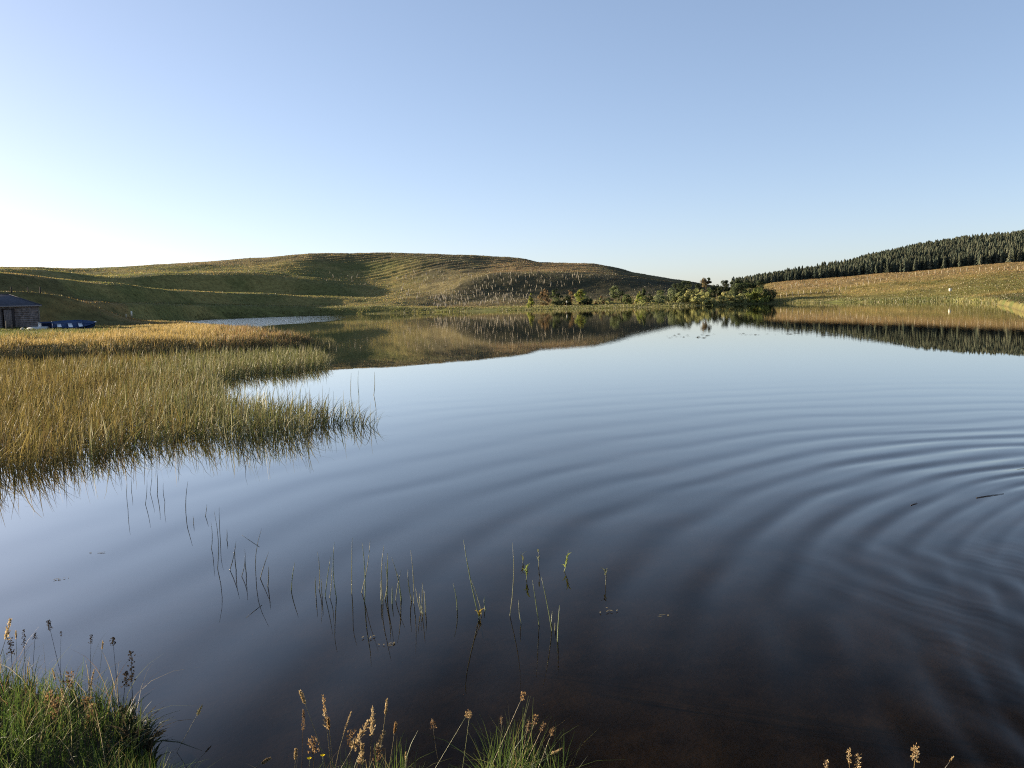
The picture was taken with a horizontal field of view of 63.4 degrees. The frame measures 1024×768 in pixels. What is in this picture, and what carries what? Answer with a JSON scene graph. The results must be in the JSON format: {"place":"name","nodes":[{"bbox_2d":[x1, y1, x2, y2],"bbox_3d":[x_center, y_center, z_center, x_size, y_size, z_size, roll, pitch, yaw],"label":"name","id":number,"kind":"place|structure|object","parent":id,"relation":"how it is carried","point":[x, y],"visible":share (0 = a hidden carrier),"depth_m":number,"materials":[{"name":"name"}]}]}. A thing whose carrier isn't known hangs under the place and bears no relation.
{"place":"outdoors","nodes":[
{"label":"outdoors","id":0,"kind":"place"},
{"bbox_2d":[0,688,144,767],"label":"ground","id":1,"kind":"structure","parent":0,"point":[71,762],"depth_m":4.21,"materials":[{"name":"plant"}]},
{"bbox_2d":[0,618,11,655],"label":"seed stalk","id":2,"kind":"object","parent":1,"relation":"on","point":[7,631],"visible":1,"depth_m":4.74,"materials":[{"name":"plant"}]},
{"bbox_2d":[6,637,14,683],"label":"seed stalk","id":3,"kind":"object","parent":1,"relation":"on","point":[10,644],"visible":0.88,"depth_m":5.00,"materials":[{"name":"plant"}]},
{"bbox_2d":[21,629,26,679],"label":"seed stalk","id":4,"kind":"object","parent":1,"relation":"on","point":[24,648],"visible":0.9,"depth_m":5.14,"materials":[{"name":"plant"}]},
{"bbox_2d":[32,632,36,675],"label":"seed stalk","id":5,"kind":"object","parent":1,"relation":"on","point":[34,646],"visible":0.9,"depth_m":5.11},
{"bbox_2d":[43,690,52,719],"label":"seed stalk","id":6,"kind":"object","parent":1,"relation":"on","point":[47,695],"visible":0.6,"depth_m":4.43,"materials":[{"name":"plant"}]},
{"bbox_2d":[49,696,59,732],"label":"seed stalk","id":7,"kind":"object","parent":1,"relation":"on","point":[55,706],"visible":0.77,"depth_m":4.21,"materials":[{"name":"plant"}]},
{"bbox_2d":[46,619,62,682],"bbox_3d":[-2.791,1.855,5.130,0.035,0.856,0.138,0,6,19],"label":"seed stalk","id":8,"kind":"object","parent":1,"relation":"on","point":[48,622],"visible":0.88,"depth_m":5.05,"materials":[{"name":"plant"}]},
{"bbox_2d":[60,689,67,714],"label":"seed stalk","id":9,"kind":"object","parent":1,"relation":"on","point":[62,696],"visible":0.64,"depth_m":4.54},
{"bbox_2d":[62,671,73,700],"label":"seed stalk","id":10,"kind":"object","parent":1,"relation":"on","point":[69,680],"visible":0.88,"depth_m":4.75,"materials":[{"name":"plant"}]},
{"bbox_2d":[80,696,92,717],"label":"seed stalk","id":11,"kind":"object","parent":1,"relation":"on","point":[86,698],"visible":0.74,"depth_m":4.52,"materials":[{"name":"plant"}]},
{"bbox_2d":[85,669,94,704],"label":"seed stalk","id":12,"kind":"object","parent":1,"relation":"on","point":[91,682],"visible":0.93,"depth_m":4.69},
{"bbox_2d":[88,634,92,700],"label":"seed stalk","id":13,"kind":"object","parent":1,"relation":"on","point":[90,655],"visible":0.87,"depth_m":5.03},
{"bbox_2d":[86,703,99,725],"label":"seed stalk","id":14,"kind":"object","parent":1,"relation":"on","point":[90,706],"visible":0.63,"depth_m":4.43,"materials":[{"name":"plant"}]},
{"bbox_2d":[109,637,118,701],"bbox_3d":[-2.305,1.724,4.817,0.035,0.515,0.061,-4,6,-19],"label":"seed stalk","id":15,"kind":"object","parent":1,"relation":"on","point":[113,639],"visible":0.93,"depth_m":4.81,"materials":[{"name":"plant"}]},
{"bbox_2d":[121,671,129,710],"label":"seed stalk","id":16,"kind":"object","parent":1,"relation":"on","point":[126,673],"visible":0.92,"depth_m":4.62,"materials":[{"name":"plant"}]},
{"bbox_2d":[127,650,136,716],"bbox_3d":[-2.039,1.704,4.477,0.054,0.552,0.057,-2,6,0],"label":"seed stalk","id":17,"kind":"object","parent":1,"relation":"on","point":[130,669],"visible":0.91,"depth_m":4.46,"materials":[{"name":"plant"}]},
{"bbox_2d":[155,730,165,739],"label":"seed stalk","id":18,"kind":"object","parent":1,"relation":"on","point":[161,733],"visible":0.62,"depth_m":4.60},
{"bbox_2d":[177,704,202,750],"bbox_3d":[-1.943,2.153,4.737,0.431,0.694,0.029,-1,6,8],"label":"seed stalk","id":19,"kind":"object","parent":1,"relation":"on","point":[198,712],"visible":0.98,"depth_m":4.68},
{"bbox_2d":[255,757,270,767],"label":"seed stalk","id":20,"kind":"object","parent":1,"relation":"on","point":[266,760],"visible":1,"depth_m":4.32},
{"bbox_2d":[294,748,297,760],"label":"seed stalk","id":21,"kind":"object","parent":1,"relation":"on","point":[295,754],"visible":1,"depth_m":4.34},
{"bbox_2d":[301,710,305,749],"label":"seed stalk","id":22,"kind":"object","parent":1,"relation":"on","point":[303,716],"visible":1,"depth_m":4.29,"materials":[{"name":"plant"}]},
{"bbox_2d":[299,689,324,764],"bbox_3d":[-0.994,2.051,4.312,0.179,0.988,0.027,-3,6,-17],"label":"seed stalk","id":23,"kind":"object","parent":1,"relation":"on","point":[302,697],"visible":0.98,"depth_m":4.25,"materials":[{"name":"plant"}]},
{"bbox_2d":[0,633,626,767],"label":"bank grass","id":24,"kind":"structure","parent":1,"relation":"on","point":[136,744],"depth_m":4.16,"materials":[{"name":"plant"}]},
{"bbox_2d":[307,736,319,767],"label":"seed stalk","id":25,"kind":"object","parent":1,"relation":"on","point":[312,745],"visible":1,"depth_m":4.31,"materials":[{"name":"plant"}]},
{"bbox_2d":[322,694,330,763],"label":"seed stalk","id":26,"kind":"object","parent":1,"relation":"on","point":[324,711],"visible":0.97,"depth_m":4.29,"materials":[{"name":"plant"}]},
{"bbox_2d":[326,717,332,762],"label":"seed stalk","id":27,"kind":"object","parent":1,"relation":"on","point":[328,723],"visible":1,"depth_m":4.26,"materials":[{"name":"plant"}]},
{"bbox_2d":[335,711,351,767],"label":"seed stalk","id":28,"kind":"object","parent":1,"relation":"on","point":[344,731],"visible":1,"depth_m":4.26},
{"bbox_2d":[346,729,355,755],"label":"seed stalk","id":29,"kind":"object","parent":1,"relation":"on","point":[350,735],"visible":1,"depth_m":4.30,"materials":[{"name":"plant"}]},
{"bbox_2d":[341,719,369,767],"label":"seed stalk","id":30,"kind":"object","parent":1,"relation":"on","point":[357,740],"visible":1,"depth_m":4.32,"materials":[{"name":"plant"}]},
{"bbox_2d":[356,742,365,763],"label":"seed stalk","id":31,"kind":"object","parent":1,"relation":"on","point":[361,753],"visible":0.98,"depth_m":4.26,"materials":[{"name":"plant"}]},
{"bbox_2d":[369,706,375,759],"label":"seed stalk","id":32,"kind":"object","parent":1,"relation":"on","point":[372,723],"visible":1,"depth_m":4.28,"materials":[{"name":"plant"}]},
{"bbox_2d":[369,731,384,767],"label":"seed stalk","id":33,"kind":"object","parent":1,"relation":"on","point":[381,739],"visible":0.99,"depth_m":4.28,"materials":[{"name":"plant"}]},
{"bbox_2d":[372,746,383,767],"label":"seed stalk","id":34,"kind":"object","parent":1,"relation":"on","point":[378,751],"visible":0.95,"depth_m":4.28,"materials":[{"name":"plant"}]},
{"bbox_2d":[378,698,387,760],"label":"seed stalk","id":35,"kind":"object","parent":1,"relation":"on","point":[386,706],"visible":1,"depth_m":4.30,"materials":[{"name":"plant"}]},
{"bbox_2d":[389,722,396,766],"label":"seed stalk","id":36,"kind":"object","parent":1,"relation":"on","point":[395,727],"visible":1,"depth_m":4.31,"materials":[{"name":"plant"}]},
{"bbox_2d":[430,718,439,765],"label":"seed stalk","id":37,"kind":"object","parent":1,"relation":"on","point":[433,722],"visible":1,"depth_m":4.30,"materials":[{"name":"plant"}]},
{"bbox_2d":[435,709,470,767],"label":"seed stalk","id":38,"kind":"object","parent":1,"relation":"on","point":[467,713],"visible":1,"depth_m":4.29,"materials":[{"name":"plant"}]},
{"bbox_2d":[492,691,525,763],"bbox_3d":[-0.122,2.036,4.321,0.431,0.905,0.036,-2,6,0],"label":"seed stalk","id":39,"kind":"object","parent":1,"relation":"on","point":[522,694],"visible":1,"depth_m":4.29,"materials":[{"name":"plant"}]},
{"bbox_2d":[519,721,530,767],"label":"seed stalk","id":40,"kind":"object","parent":1,"relation":"on","point":[526,733],"visible":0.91,"depth_m":4.28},
{"bbox_2d":[520,714,538,767],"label":"seed stalk","id":41,"kind":"object","parent":1,"relation":"on","point":[532,728],"visible":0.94,"depth_m":4.24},
{"bbox_2d":[523,721,545,766],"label":"seed stalk","id":42,"kind":"object","parent":1,"relation":"on","point":[541,729],"visible":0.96,"depth_m":4.30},
{"bbox_2d":[526,748,560,767],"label":"seed stalk","id":43,"kind":"object","parent":1,"relation":"on","point":[557,750],"visible":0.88,"depth_m":4.33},
{"bbox_2d":[538,726,555,767],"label":"seed stalk","id":44,"kind":"object","parent":1,"relation":"on","point":[554,728],"visible":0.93,"depth_m":4.29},
{"bbox_2d":[846,748,851,767],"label":"seed stalk","id":45,"kind":"object","parent":1,"relation":"on","point":[848,758],"visible":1,"depth_m":4.20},
{"bbox_2d":[854,754,860,767],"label":"seed stalk","id":46,"kind":"object","parent":1,"relation":"on","point":[859,762],"visible":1,"depth_m":4.20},
{"bbox_2d":[910,743,919,766],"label":"seed stalk","id":47,"kind":"object","parent":1,"relation":"on","point":[914,748],"visible":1,"depth_m":4.22,"materials":[{"name":"plant"}]},
{"bbox_2d":[0,301,1023,767],"bbox_3d":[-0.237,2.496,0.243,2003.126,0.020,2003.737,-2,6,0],"label":"water","id":48,"kind":"structure","parent":0,"point":[782,549],"depth_m":8.46,"materials":[{"name":"liquid"}]},
{"bbox_2d":[0,343,382,476],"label":"reed bed","id":49,"kind":"object","parent":48,"relation":"in","point":[60,381],"visible":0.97,"depth_m":19.63,"materials":[{"name":"plant"}]},
{"bbox_2d":[214,513,218,568],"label":"reed stem","id":50,"kind":"object","parent":48,"relation":"in","point":[218,544],"visible":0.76,"depth_m":8.07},
{"bbox_2d":[242,532,260,573],"bbox_3d":[-2.431,1.646,7.778,0.189,0.580,0.029,-2,6,-3],"label":"reed stem","id":51,"kind":"object","parent":48,"relation":"in","point":[256,551],"visible":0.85,"depth_m":7.78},
{"bbox_2d":[288,336,335,351],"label":"reeds","id":52,"kind":"object","parent":48,"relation":"in","point":[324,344],"visible":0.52,"depth_m":49.95,"materials":[{"name":"plant"}]},
{"bbox_2d":[333,549,336,597],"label":"reed stem","id":53,"kind":"object","parent":48,"relation":"in","point":[333,577],"visible":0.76,"depth_m":7.16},
{"bbox_2d":[351,556,351,593],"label":"reed stem","id":54,"kind":"object","parent":48,"relation":"in","point":[351,574],"visible":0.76,"depth_m":7.27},
{"bbox_2d":[362,544,365,601],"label":"reed stem","id":55,"kind":"object","parent":48,"relation":"in","point":[364,575],"visible":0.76,"depth_m":7.03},
{"bbox_2d":[361,546,369,592],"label":"reed stem","id":56,"kind":"object","parent":48,"relation":"in","point":[366,570],"visible":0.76,"depth_m":7.25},
{"bbox_2d":[381,547,383,602],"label":"reed stem","id":57,"kind":"object","parent":48,"relation":"in","point":[381,578],"visible":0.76,"depth_m":7.01,"materials":[{"name":"plant"}]},
{"bbox_2d":[387,553,387,594],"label":"reed stem","id":58,"kind":"object","parent":48,"relation":"in","point":[387,571],"visible":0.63,"depth_m":7.18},
{"bbox_2d":[411,556,413,603],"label":"reed stem","id":59,"kind":"object","parent":48,"relation":"in","point":[413,582],"visible":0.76,"depth_m":7.00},
{"bbox_2d":[463,540,479,618],"bbox_3d":[-0.307,1.635,6.607,0.142,0.803,0.009,0,6,11],"label":"reed stem","id":60,"kind":"object","parent":48,"relation":"in","point":[471,584],"visible":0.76,"depth_m":6.60,"materials":[{"name":"plant"}]},
{"bbox_2d":[510,543,513,613],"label":"reed stem","id":61,"kind":"object","parent":48,"relation":"in","point":[513,583],"visible":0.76,"depth_m":6.63,"materials":[{"name":"plant"}]},
{"bbox_2d":[522,564,528,579],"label":"water plant","id":62,"kind":"object","parent":48,"relation":"in","point":[526,569],"visible":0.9,"depth_m":7.52,"materials":[{"name":"green plant"}]},
{"bbox_2d":[532,580,538,623],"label":"reed stem","id":63,"kind":"object","parent":48,"relation":"in","point":[536,606],"visible":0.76,"depth_m":6.40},
{"bbox_2d":[541,577,551,629],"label":"reed stem","id":64,"kind":"object","parent":48,"relation":"in","point":[547,606],"visible":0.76,"depth_m":6.31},
{"bbox_2d":[557,605,559,641],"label":"reed stem","id":65,"kind":"object","parent":48,"relation":"in","point":[558,625],"visible":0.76,"depth_m":6.12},
{"bbox_2d":[563,553,569,571],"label":"water plant","id":66,"kind":"object","parent":48,"relation":"in","point":[565,565],"visible":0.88,"depth_m":7.71,"materials":[{"name":"green plant"}]},
{"bbox_2d":[0,252,1023,363],"bbox_3d":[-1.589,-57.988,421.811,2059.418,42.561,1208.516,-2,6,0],"label":"hills","id":67,"kind":"structure","parent":0,"point":[216,284],"depth_m":356.70,"materials":[{"name":"plant"}]},
{"bbox_2d":[0,294,41,328],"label":"boathouse","id":68,"kind":"object","parent":67,"relation":"on","point":[15,311],"visible":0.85,"depth_m":92.71,"materials":[{"name":"stone"}]},
{"bbox_2d":[3,310,12,327],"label":"door","id":69,"kind":"structure","parent":68,"relation":"in","point":[6,312],"depth_m":91.97,"materials":[{"name":"wood"}]},
{"bbox_2d":[38,321,51,328],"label":"rowing boat","id":70,"kind":"object","parent":67,"relation":"on","point":[44,324],"visible":0.34,"depth_m":86.77,"materials":[{"name":"blue paint"}]},
{"bbox_2d":[51,320,95,328],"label":"rowing boat","id":71,"kind":"object","parent":67,"relation":"on","point":[76,324],"visible":0.72,"depth_m":85.59,"materials":[{"name":"blue paint"}]},
{"bbox_2d":[0,322,320,362],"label":"meadow grass","id":72,"kind":"structure","parent":67,"relation":"on","point":[204,334],"depth_m":46.82,"materials":[{"name":"plant"}]},
{"bbox_2d":[27,327,48,329],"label":"dinghy","id":73,"kind":"object","parent":72,"relation":"on","point":[38,327],"visible":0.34,"depth_m":84.42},
{"bbox_2d":[333,270,577,306],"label":"tree guards","id":74,"kind":"object","parent":67,"relation":"on","point":[465,292],"visible":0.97,"depth_m":367.63,"materials":[{"name":"plastic"}]},
{"bbox_2d":[526,293,534,307],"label":"birch bush","id":75,"kind":"object","parent":67,"relation":"on","point":[530,302],"visible":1,"depth_m":290.02,"materials":[{"name":"green plant"}]},
{"bbox_2d":[537,289,551,305],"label":"hawthorn tree","id":76,"kind":"object","parent":67,"relation":"on","point":[545,292],"visible":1,"depth_m":295.26,"materials":[{"name":"brown plant"}]},
{"bbox_2d":[549,288,560,304],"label":"alder tree","id":77,"kind":"object","parent":67,"relation":"on","point":[554,294],"visible":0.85,"depth_m":301.26,"materials":[{"name":"green plant"}]},
{"bbox_2d":[554,295,572,304],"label":"alder tree","id":78,"kind":"object","parent":67,"relation":"on","point":[567,298],"visible":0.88,"depth_m":295.27,"materials":[{"name":"green plant"}]},
{"bbox_2d":[568,290,574,301],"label":"hawthorn tree","id":79,"kind":"object","parent":67,"relation":"on","point":[570,293],"visible":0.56,"depth_m":309.19,"materials":[{"name":"green plant"}]},
{"bbox_2d":[574,289,585,301],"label":"birch bush","id":80,"kind":"object","parent":67,"relation":"on","point":[580,293],"visible":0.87,"depth_m":304.86,"materials":[{"name":"green plant"}]},
{"bbox_2d":[579,296,592,304],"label":"alder tree","id":81,"kind":"object","parent":67,"relation":"on","point":[585,301],"visible":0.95,"depth_m":294.34,"materials":[{"name":"green plant"}]},
{"bbox_2d":[594,296,613,303],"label":"hawthorn tree","id":82,"kind":"object","parent":67,"relation":"on","point":[607,300],"visible":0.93,"depth_m":299.81,"materials":[{"name":"green plant"}]},
{"bbox_2d":[609,285,619,300],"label":"birch tree","id":83,"kind":"object","parent":67,"relation":"on","point":[615,289],"visible":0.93,"depth_m":316.65,"materials":[{"name":"green plant"}]},
{"bbox_2d":[617,291,624,301],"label":"alder tree","id":84,"kind":"object","parent":67,"relation":"on","point":[621,293],"visible":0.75,"depth_m":307.27,"materials":[{"name":"green plant"}]},
{"bbox_2d":[622,294,632,303],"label":"willow bush","id":85,"kind":"object","parent":67,"relation":"on","point":[627,301],"visible":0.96,"depth_m":283.01,"materials":[{"name":"green plant"}]},
{"bbox_2d":[634,291,646,303],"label":"willow tree","id":86,"kind":"object","parent":67,"relation":"on","point":[640,296],"visible":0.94,"depth_m":277.68,"materials":[{"name":"green plant"}]},
{"bbox_2d":[640,288,646,300],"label":"alder tree","id":87,"kind":"object","parent":67,"relation":"on","point":[643,293],"visible":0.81,"depth_m":290.24,"materials":[{"name":"green plant"}]},
{"bbox_2d":[643,294,653,302],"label":"alder tree","id":88,"kind":"object","parent":67,"relation":"on","point":[649,298],"visible":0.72,"depth_m":294.13,"materials":[{"name":"green plant"}]},
{"bbox_2d":[650,290,667,303],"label":"birch tree","id":89,"kind":"object","parent":67,"relation":"on","point":[660,298],"visible":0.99,"depth_m":279.54,"materials":[{"name":"green plant"}]},
{"bbox_2d":[667,288,676,301],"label":"birch tree","id":90,"kind":"object","parent":67,"relation":"on","point":[671,292],"visible":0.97,"depth_m":290.35,"materials":[{"name":"green plant"}]},
{"bbox_2d":[667,283,685,294],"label":"pine tree","id":91,"kind":"object","parent":67,"relation":"on","point":[680,288],"visible":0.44,"depth_m":313.35,"materials":[{"name":"green plant"}]},
{"bbox_2d":[681,281,691,292],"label":"pine tree","id":92,"kind":"object","parent":67,"relation":"on","point":[685,289],"visible":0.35,"depth_m":319.79,"materials":[{"name":"green plant"}]},
{"bbox_2d":[672,288,703,302],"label":"willow bush","id":93,"kind":"object","parent":67,"relation":"on","point":[685,297],"visible":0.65,"depth_m":284.79,"materials":[{"name":"green plant"}]},
{"bbox_2d":[690,291,717,304],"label":"willow bush","id":94,"kind":"object","parent":67,"relation":"on","point":[696,298],"visible":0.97,"depth_m":274.20,"materials":[{"name":"green plant"}]},
{"bbox_2d":[700,278,713,297],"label":"larch tree","id":95,"kind":"object","parent":67,"relation":"on","point":[704,282],"visible":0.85,"depth_m":292.68,"materials":[{"name":"green plant"}]},
{"bbox_2d":[711,284,720,297],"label":"pine tree","id":96,"kind":"object","parent":67,"relation":"on","point":[715,291],"visible":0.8,"depth_m":319.66,"materials":[{"name":"green plant"}]},
{"bbox_2d":[718,280,730,296],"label":"pine tree","id":97,"kind":"object","parent":67,"relation":"on","point":[726,284],"visible":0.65,"depth_m":320.01,"materials":[{"name":"green plant"}]},
{"bbox_2d":[717,291,738,303],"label":"willow bush","id":98,"kind":"object","parent":67,"relation":"on","point":[724,298],"visible":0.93,"depth_m":277.95,"materials":[{"name":"green plant"}]},
{"bbox_2d":[729,279,745,295],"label":"pine tree","id":99,"kind":"object","parent":67,"relation":"on","point":[737,281],"visible":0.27,"depth_m":310.33,"materials":[{"name":"green plant"}]},
{"bbox_2d":[728,283,750,297],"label":"alder tree","id":100,"kind":"object","parent":67,"relation":"on","point":[738,287],"visible":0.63,"depth_m":292.11,"materials":[{"name":"green plant"}]},
{"bbox_2d":[734,293,748,303],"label":"willow bush","id":101,"kind":"object","parent":67,"relation":"on","point":[741,298],"visible":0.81,"depth_m":280.12,"materials":[{"name":"green plant"}]},
{"bbox_2d":[742,280,756,293],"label":"spruce tree","id":102,"kind":"object","parent":67,"relation":"on","point":[751,284],"visible":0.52,"depth_m":318.15,"materials":[{"name":"green plant"}]},
{"bbox_2d":[745,287,770,302],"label":"willow bush","id":103,"kind":"object","parent":67,"relation":"on","point":[756,296],"visible":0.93,"depth_m":281.64,"materials":[{"name":"green plant"}]},
{"bbox_2d":[751,280,766,293],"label":"spruce tree","id":104,"kind":"object","parent":67,"relation":"on","point":[760,283],"visible":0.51,"depth_m":323.36,"materials":[{"name":"green plant"}]},
{"bbox_2d":[763,288,777,301],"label":"alder tree","id":105,"kind":"object","parent":67,"relation":"on","point":[769,291],"visible":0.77,"depth_m":284.01,"materials":[{"name":"green plant"}]},
{"bbox_2d":[730,229,1023,286],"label":"conifer forest","id":106,"kind":"object","parent":67,"relation":"on","point":[977,249],"visible":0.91,"depth_m":402.93,"materials":[{"name":"plant"}]},
{"bbox_2d":[0,0,1023,286],"label":"sky","id":107,"kind":"structure","parent":0,"point":[687,140],"materials":[{"name":"blue"}]},
{"bbox_2d":[195,296,999,319],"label":"shore grass","id":108,"kind":"structure","parent":0,"point":[987,300],"depth_m":271.72,"materials":[{"name":"plant"}]},
{"bbox_2d":[583,315,831,339],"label":"pond weed","id":109,"kind":"object","parent":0,"point":[708,335],"visible":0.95,"depth_m":54.29,"materials":[{"name":"green plant"}]}
]}

